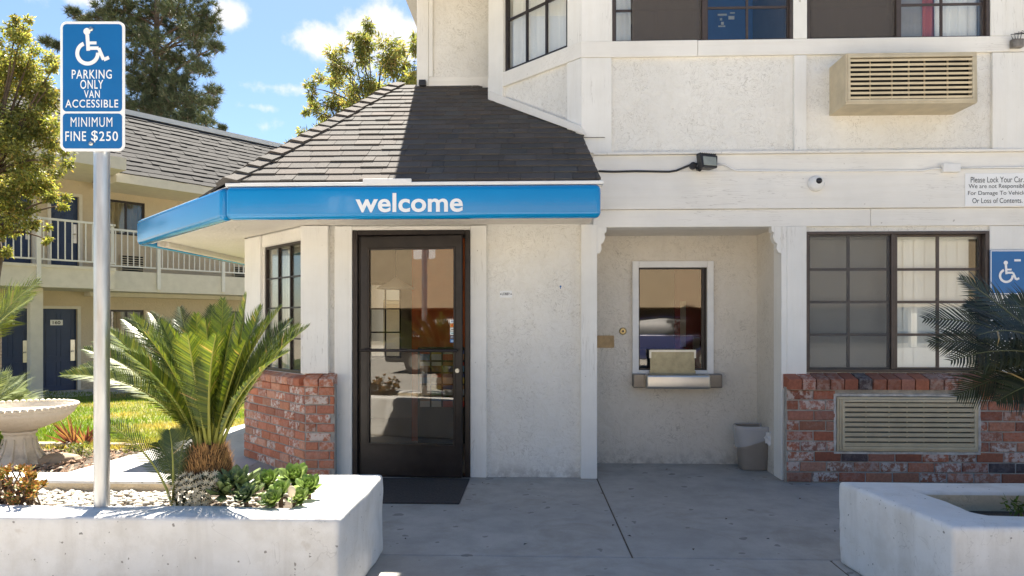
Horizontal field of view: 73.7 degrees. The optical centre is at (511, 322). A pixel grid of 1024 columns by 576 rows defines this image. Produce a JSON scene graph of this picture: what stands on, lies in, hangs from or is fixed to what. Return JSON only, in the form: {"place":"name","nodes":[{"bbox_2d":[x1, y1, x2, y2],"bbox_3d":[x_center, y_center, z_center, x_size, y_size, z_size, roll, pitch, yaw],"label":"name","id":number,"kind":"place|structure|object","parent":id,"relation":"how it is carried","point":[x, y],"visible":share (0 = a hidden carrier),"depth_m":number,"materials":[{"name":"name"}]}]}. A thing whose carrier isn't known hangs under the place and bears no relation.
{"place":"outdoors","nodes":[
{"label":"outdoors","id":0,"kind":"place"},
{"bbox_2d":[0,271,41,338],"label":"cycad","id":1,"kind":"object","parent":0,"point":[6,309],"visible":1,"depth_m":4.61,"materials":[{"name":"green plant"}]},
{"bbox_2d":[20,387,136,396],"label":"walkway","id":2,"kind":"structure","parent":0,"point":[112,390],"depth_m":16.51,"materials":[{"name":"concrete"}]},
{"bbox_2d":[12,446,156,471],"bbox_3d":[-8.932,1.542,5.853,9.760,0.377,3.355,0,0,2],"label":"mulch bed","id":3,"kind":"object","parent":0,"point":[87,461],"visible":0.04,"depth_m":6.69,"materials":[{"name":"brown wood"}]},
{"bbox_2d":[0,399,79,468],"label":"birdbath","id":4,"kind":"object","parent":3,"relation":"on","point":[22,421],"visible":0.96,"depth_m":6.47,"materials":[{"name":"beige stone"}]},
{"bbox_2d":[37,453,82,466],"bbox_3d":[-4.452,1.341,6.703,0.408,0.110,0.274,0,0,-34],"label":"rock","id":5,"kind":"object","parent":3,"relation":"on","point":[50,458],"visible":0.8,"depth_m":6.63,"materials":[{"name":"beige stone"}]},
{"bbox_2d":[66,440,92,457],"bbox_3d":[-4.392,1.296,6.946,0.290,0.246,0.253,0,0,2],"label":"shrub","id":6,"kind":"object","parent":3,"relation":"on","point":[78,451],"visible":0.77,"depth_m":6.93,"materials":[{"name":"green plant"}]},
{"bbox_2d":[123,442,142,452],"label":"shrub","id":7,"kind":"object","parent":3,"relation":"on","point":[130,448],"visible":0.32,"depth_m":7.19,"materials":[{"name":"green plant"}]},
{"bbox_2d":[0,390,244,450],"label":"lawn","id":8,"kind":"structure","parent":0,"point":[121,416],"depth_m":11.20,"materials":[{"name":"green plant"}]},
{"bbox_2d":[0,358,45,402],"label":"fan palm","id":9,"kind":"object","parent":8,"relation":"on","point":[6,378],"visible":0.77,"depth_m":7.64,"materials":[{"name":"green plant"}]},
{"bbox_2d":[0,13,78,395],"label":"broadleaf tree","id":10,"kind":"object","parent":8,"relation":"on","point":[20,126],"visible":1,"depth_m":11.88,"materials":[{"name":"green plant"}]},
{"bbox_2d":[39,442,55,447],"bbox_3d":[-5.092,1.356,7.449,0.188,0.100,0.105,0,0,2],"label":"edging stone","id":11,"kind":"object","parent":8,"relation":"on","point":[42,445],"visible":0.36,"depth_m":7.40,"materials":[{"name":"grey stone"}]},
{"bbox_2d":[54,442,71,447],"bbox_3d":[-4.877,1.355,7.449,0.188,0.101,0.105,0,0,2],"label":"edging stone","id":12,"kind":"object","parent":8,"relation":"on","point":[61,443],"visible":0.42,"depth_m":7.40,"materials":[{"name":"grey stone"}]},
{"bbox_2d":[44,417,92,445],"bbox_3d":[-4.793,1.184,7.493,0.569,0.376,0.533,0,0,2],"label":"cordyline","id":13,"kind":"object","parent":8,"relation":"on","point":[66,436],"visible":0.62,"depth_m":7.46,"materials":[{"name":"orange plant"}]},
{"bbox_2d":[110,442,125,450],"bbox_3d":[-4.318,1.359,7.449,0.189,0.093,0.105,0,0,2],"label":"edging stone","id":14,"kind":"object","parent":8,"relation":"on","point":[117,443],"visible":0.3,"depth_m":7.42,"materials":[{"name":"beige stone"}]},
{"bbox_2d":[283,15,416,321],"bbox_3d":[-3.131,-2.540,15.103,3.606,8.295,2.486,0,0,9],"label":"eucalyptus tree","id":15,"kind":"object","parent":8,"relation":"on","point":[390,62],"visible":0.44,"depth_m":14.80,"materials":[{"name":"green plant"}]},
{"bbox_2d":[2,488,295,507],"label":"gravel","id":16,"kind":"structure","parent":0,"point":[71,497],"depth_m":3.54,"materials":[{"name":"white gravel"}]},
{"bbox_2d":[0,462,48,505],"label":"orange succulent","id":17,"kind":"object","parent":16,"relation":"on","point":[27,487],"visible":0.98,"depth_m":3.26,"materials":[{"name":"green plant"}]},
{"bbox_2d":[70,424,257,472],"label":"garden path","id":18,"kind":"structure","parent":0,"point":[235,437],"depth_m":6.48,"materials":[{"name":"concrete"}]},
{"bbox_2d":[0,0,416,143],"label":"sky","id":19,"kind":"structure","parent":0,"point":[273,46],"materials":[{"name":"blue"}]},
{"bbox_2d":[418,347,464,442],"bbox_3d":[-0.752,0.787,7.439,0.537,1.038,0.144,0,0,2],"label":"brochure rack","id":20,"kind":"object","parent":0,"point":[435,397],"visible":0.8,"depth_m":7.39,"materials":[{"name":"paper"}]},
{"bbox_2d":[248,460,861,575],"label":"pavement","id":21,"kind":"structure","parent":0,"point":[669,517],"depth_m":4.35,"materials":[{"name":"concrete"}]},
{"bbox_2d":[0,472,382,575],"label":"raised planter","id":22,"kind":"object","parent":21,"relation":"on","point":[332,526],"visible":0.91,"depth_m":3.04,"materials":[{"name":"concrete"}]},
{"bbox_2d":[60,21,124,507],"bbox_3d":[-1.947,-0.194,3.203,0.300,2.410,0.083,0,0,2],"label":"parking sign","id":23,"kind":"object","parent":22,"relation":"on","point":[92,85],"visible":1,"depth_m":3.17,"materials":[{"name":"metal"}]},
{"bbox_2d":[110,416,198,505],"bbox_3d":[-1.758,0.692,3.292,0.457,0.503,0.169,0,0,-12],"label":"cycad","id":24,"kind":"object","parent":22,"relation":"on","point":[169,447],"visible":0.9,"depth_m":3.27,"materials":[{"name":"green plant"}]},
{"bbox_2d":[58,291,309,485],"bbox_3d":[-1.655,0.319,3.451,1.335,0.969,0.822,0,0,2],"label":"cycad","id":25,"kind":"object","parent":22,"relation":"on","point":[191,377],"visible":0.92,"depth_m":3.37,"materials":[{"name":"green plant"}]},
{"bbox_2d":[167,470,219,505],"bbox_3d":[-1.512,0.803,3.248,0.258,0.206,0.146,0,0,2],"label":"flowering succulent","id":26,"kind":"object","parent":22,"relation":"on","point":[194,498],"visible":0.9,"depth_m":3.22,"materials":[{"name":"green plant"}]},
{"bbox_2d":[190,464,264,502],"bbox_3d":[-1.365,0.774,3.290,0.338,0.139,0.296,0,0,-16],"label":"aloe","id":27,"kind":"object","parent":22,"relation":"on","point":[236,477],"visible":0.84,"depth_m":3.29,"materials":[{"name":"green plant"}]},
{"bbox_2d":[231,485,254,506],"bbox_3d":[-1.263,0.861,3.203,0.106,0.181,0.104,0,0,2],"label":"rosette succulent","id":28,"kind":"object","parent":22,"relation":"on","point":[244,493],"visible":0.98,"depth_m":3.20,"materials":[{"name":"green plant"}]},
{"bbox_2d":[250,468,278,505],"bbox_3d":[-1.225,0.843,3.401,0.154,0.217,0.136,0,0,2],"label":"rosette succulent","id":29,"kind":"object","parent":22,"relation":"on","point":[268,477],"visible":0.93,"depth_m":3.40,"materials":[{"name":"green plant"}]},
{"bbox_2d":[257,488,281,507],"bbox_3d":[-1.129,0.866,3.181,0.115,0.170,0.111,0,0,2],"label":"rosette succulent","id":30,"kind":"object","parent":22,"relation":"on","point":[270,497],"visible":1,"depth_m":3.18,"materials":[{"name":"green plant"}]},
{"bbox_2d":[265,479,289,507],"bbox_3d":[-1.121,0.854,3.260,0.122,0.194,0.118,0,0,2],"label":"rosette succulent","id":31,"kind":"object","parent":22,"relation":"on","point":[279,484],"visible":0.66,"depth_m":3.27,"materials":[{"name":"green plant"}]},
{"bbox_2d":[288,486,295,507],"bbox_3d":[-1.032,0.858,3.200,0.038,0.186,0.013,0,0,2],"label":"plant label","id":32,"kind":"object","parent":22,"relation":"on","point":[291,491],"visible":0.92,"depth_m":3.20,"materials":[{"name":"white plastic"}]},
{"bbox_2d":[277,462,308,506],"bbox_3d":[-1.097,0.831,3.422,0.159,0.240,0.151,0,0,-19],"label":"rosette succulent","id":33,"kind":"object","parent":22,"relation":"on","point":[292,472],"visible":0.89,"depth_m":3.43,"materials":[{"name":"green plant"}]},
{"bbox_2d":[286,487,308,505],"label":"rosette succulent","id":34,"kind":"object","parent":22,"relation":"on","point":[299,497],"visible":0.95,"depth_m":3.22,"materials":[{"name":"green plant"}]},
{"bbox_2d":[294,473,320,498],"bbox_3d":[-1.000,0.849,3.344,0.142,0.204,0.124,0,0,2],"label":"rosette succulent","id":35,"kind":"object","parent":22,"relation":"on","point":[310,481],"visible":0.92,"depth_m":3.35,"materials":[{"name":"green plant"}]},
{"bbox_2d":[382,478,469,503],"bbox_3d":[-0.757,1.300,5.303,0.785,0.012,0.772,0,0,2],"label":"door mat","id":36,"kind":"object","parent":21,"relation":"on","point":[423,490],"depth_m":5.26,"materials":[{"name":"rubber"}]},
{"bbox_2d":[137,0,1023,483],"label":"motel office","id":37,"kind":"structure","parent":21,"relation":"on","point":[467,180],"depth_m":5.75,"materials":[{"name":"paint"}]},
{"bbox_2d":[265,241,300,373],"bbox_3d":[-1.998,-0.108,6.212,0.178,1.202,0.795,0,0,-43],"label":"window","id":38,"kind":"structure","parent":37,"relation":"in","point":[287,276],"depth_m":6.43,"materials":[{"name":"brown metal"}]},
{"bbox_2d":[370,283,400,357],"bbox_3d":[-1.747,-0.030,9.427,0.457,1.039,0.040,0,0,2],"label":"window","id":39,"kind":"structure","parent":37,"relation":"in","point":[371,284],"depth_m":9.41,"materials":[{"name":"glass"}]},
{"bbox_2d":[377,250,413,289],"bbox_3d":[-1.258,-0.779,7.388,0.400,0.828,0.400,0,0,2],"label":"pendant lamp","id":40,"kind":"object","parent":37,"relation":"hanging from","point":[395,283],"visible":0.94,"depth_m":7.29,"materials":[{"name":"beige metal"}]},
{"bbox_2d":[360,235,462,477],"bbox_3d":[-0.855,0.280,5.723,0.884,2.017,0.107,0,0,9],"label":"door","id":41,"kind":"structure","parent":37,"relation":"in","point":[376,458],"depth_m":5.72,"materials":[{"name":"metal"}]},
{"bbox_2d":[500,291,511,297],"bbox_3d":[-0.052,-0.241,5.770,0.104,0.059,0.007,0,0,2],"label":"lobby sign","id":42,"kind":"object","parent":37,"relation":"attached to","point":[505,294],"visible":1,"depth_m":5.77,"materials":[{"name":"white plastic"}]},
{"bbox_2d":[505,0,566,71],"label":"window","id":43,"kind":"structure","parent":37,"relation":"in","point":[539,26],"depth_m":6.26,"materials":[{"name":"white glass"}]},
{"bbox_2d":[597,335,613,347],"bbox_3d":[0.837,0.176,6.336,0.224,0.114,0.015,0,0,2],"label":"plaque","id":44,"kind":"object","parent":37,"relation":"attached to","point":[605,341],"visible":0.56,"depth_m":6.33,"materials":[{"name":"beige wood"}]},
{"bbox_2d":[619,328,626,334],"bbox_3d":[1.028,0.079,6.329,0.068,0.068,0.017,0,0,2],"label":"doorbell","id":45,"kind":"object","parent":37,"relation":"attached to","point":[622,331],"visible":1,"depth_m":6.33,"materials":[{"name":"gold metal"}]},
{"bbox_2d":[598,163,696,172],"bbox_3d":[1.131,-1.286,5.675,0.820,0.078,0.037,0,0,2],"label":"cable","id":46,"kind":"object","parent":37,"relation":"attached to","point":[649,171],"visible":1,"depth_m":5.68,"materials":[{"name":"black rubber"}]},
{"bbox_2d":[632,261,713,373],"bbox_3d":[1.486,-0.041,6.338,0.745,1.057,0.088,0,0,2],"label":"service window","id":47,"kind":"structure","parent":37,"relation":"in","point":[707,274],"depth_m":6.31,"materials":[{"name":"white paint"}]},
{"bbox_2d":[632,350,721,388],"bbox_3d":[1.512,0.423,6.221,0.804,0.349,0.200,0,0,2],"label":"cash tray","id":48,"kind":"object","parent":37,"relation":"attached to","point":[672,369],"visible":1,"depth_m":6.23,"materials":[{"name":"metal"}]},
{"bbox_2d":[612,0,792,42],"bbox_3d":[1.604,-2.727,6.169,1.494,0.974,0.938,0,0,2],"label":"window","id":49,"kind":"structure","parent":37,"relation":"in","point":[652,20],"depth_m":5.74,"materials":[{"name":"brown glass"}]},
{"bbox_2d":[689,152,716,171],"bbox_3d":[1.577,-1.311,5.625,0.164,0.146,0.202,0,0,-22],"label":"flood light","id":50,"kind":"object","parent":37,"relation":"attached to","point":[706,161],"visible":1,"depth_m":5.55,"materials":[{"name":"black metal"}]},
{"bbox_2d":[808,176,824,191],"bbox_3d":[2.509,-1.147,5.608,0.128,0.128,0.070,0,0,2],"label":"security camera","id":51,"kind":"object","parent":37,"relation":"attached to","point":[816,183],"visible":1,"depth_m":5.60,"materials":[{"name":"white paint"}]},
{"bbox_2d":[718,163,1023,171],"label":"conduit","id":52,"kind":"object","parent":37,"relation":"attached to","point":[726,165],"visible":1,"depth_m":5.62,"materials":[{"name":"white paint"}]},
{"bbox_2d":[806,231,989,372],"bbox_3d":[3.190,-0.167,5.723,1.491,1.178,0.158,0,0,2],"label":"window","id":53,"kind":"structure","parent":37,"relation":"in","point":[867,292],"depth_m":5.78,"materials":[{"name":"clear glass"}]},
{"bbox_2d":[807,0,989,38],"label":"window","id":54,"kind":"structure","parent":37,"relation":"in","point":[826,19],"depth_m":5.69,"materials":[{"name":"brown glass"}]},
{"bbox_2d":[829,52,976,115],"bbox_3d":[3.143,-1.922,5.547,1.017,0.402,0.374,0,0,2],"label":"air conditioner","id":55,"kind":"object","parent":37,"relation":"attached to","point":[918,83],"visible":0.92,"depth_m":5.38,"materials":[{"name":"beige metal"}]},
{"bbox_2d":[836,396,977,451],"bbox_3d":[3.202,0.822,5.588,1.126,0.440,0.164,0,0,2],"label":"air conditioner","id":56,"kind":"object","parent":37,"relation":"attached to","point":[910,424],"visible":0.88,"depth_m":5.52,"materials":[{"name":"beige metal"}]},
{"bbox_2d":[940,163,960,172],"bbox_3d":[3.592,-1.266,5.592,0.140,0.071,0.048,0,0,2],"label":"junction box","id":57,"kind":"object","parent":37,"relation":"attached to","point":[951,167],"visible":1,"depth_m":5.57,"materials":[{"name":"white paint"}]},
{"bbox_2d":[965,173,1023,205],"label":"notice sign","id":58,"kind":"object","parent":37,"relation":"attached to","point":[994,189],"visible":1,"depth_m":5.59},
{"bbox_2d":[990,250,1023,294],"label":"access sign","id":59,"kind":"object","parent":37,"relation":"attached to","point":[1006,268],"visible":0.92,"depth_m":5.59,"materials":[{"name":"blue metal"}]},
{"bbox_2d":[1010,30,1023,48],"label":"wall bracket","id":60,"kind":"object","parent":37,"relation":"attached to","point":[1016,43],"depth_m":5.55,"materials":[{"name":"metal"}]},
{"bbox_2d":[734,423,770,470],"bbox_3d":[2.150,1.107,6.065,0.333,0.391,0.299,0,0,2],"label":"waste bin","id":61,"kind":"object","parent":21,"relation":"on","point":[753,441],"visible":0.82,"depth_m":6.00,"materials":[{"name":"plastic"}]},
{"bbox_2d":[839,482,1023,575],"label":"raised planter","id":62,"kind":"object","parent":21,"relation":"on","point":[927,529],"visible":1,"depth_m":3.22,"materials":[{"name":"concrete"}]},
{"bbox_2d":[919,267,1023,418],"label":"cycad","id":63,"kind":"object","parent":62,"relation":"on","point":[1009,389],"visible":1,"depth_m":3.23,"materials":[{"name":"green plant"}]},
{"bbox_2d":[1000,495,1023,516],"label":"weed","id":64,"kind":"object","parent":62,"relation":"on","point":[1017,510],"visible":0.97,"depth_m":3.30,"materials":[{"name":"green plant"}]},
{"bbox_3d":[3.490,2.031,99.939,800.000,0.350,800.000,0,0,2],"label":"ground","id":65,"kind":"structure","parent":0,"visible":0},
{"bbox_2d":[33,0,227,128],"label":"pine tree","id":66,"kind":"object","parent":65,"relation":"on","point":[156,95],"visible":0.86,"depth_m":24.26,"materials":[{"name":"green plant"}]},
{"bbox_2d":[0,80,398,397],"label":"motel wing","id":67,"kind":"structure","parent":65,"relation":"on","point":[158,164],"depth_m":17.10,"materials":[{"name":"beige paint"}]},
{"bbox_2d":[1,308,26,393],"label":"door","id":68,"kind":"structure","parent":67,"relation":"in","point":[14,346],"depth_m":16.01,"materials":[{"name":"blue paint"}]},
{"bbox_2d":[0,193,30,262],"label":"door","id":69,"kind":"structure","parent":67,"relation":"in","point":[9,241],"depth_m":16.05,"materials":[{"name":"blue paint"}]},
{"bbox_2d":[43,309,75,391],"bbox_3d":[-11.050,0.661,16.659,0.124,1.997,0.733,0,0,40],"label":"door","id":70,"kind":"structure","parent":67,"relation":"in","point":[59,325],"depth_m":16.66,"materials":[{"name":"blue paint"}]},
{"bbox_2d":[51,195,77,265],"bbox_3d":[-10.985,-2.220,16.736,0.124,1.784,0.604,0,0,40],"label":"door","id":71,"kind":"structure","parent":67,"relation":"in","point":[72,214],"depth_m":16.79,"materials":[{"name":"blue paint"}]},
{"bbox_2d":[110,310,142,355],"bbox_3d":[-10.138,0.264,17.873,0.239,1.192,0.827,0,0,40],"label":"window","id":72,"kind":"structure","parent":67,"relation":"in","point":[115,315],"depth_m":17.80,"materials":[{"name":"grey glass"}]},
{"bbox_2d":[110,199,143,235],"bbox_3d":[-10.145,-2.721,17.864,0.239,0.886,0.903,0,0,40],"label":"window","id":73,"kind":"structure","parent":67,"relation":"in","point":[126,215],"depth_m":17.86,"materials":[{"name":"grey glass"}]},
{"bbox_2d":[230,311,244,335],"bbox_3d":[-8.178,0.264,20.208,0.239,1.192,0.497,0,0,40],"label":"window","id":74,"kind":"structure","parent":67,"relation":"in","point":[230,311],"depth_m":20.25,"materials":[{"name":"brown glass"}]},
{"bbox_2d":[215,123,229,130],"bbox_3d":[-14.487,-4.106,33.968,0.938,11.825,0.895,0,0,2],"label":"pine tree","id":75,"kind":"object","parent":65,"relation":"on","point":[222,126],"visible":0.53,"depth_m":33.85,"materials":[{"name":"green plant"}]}
]}

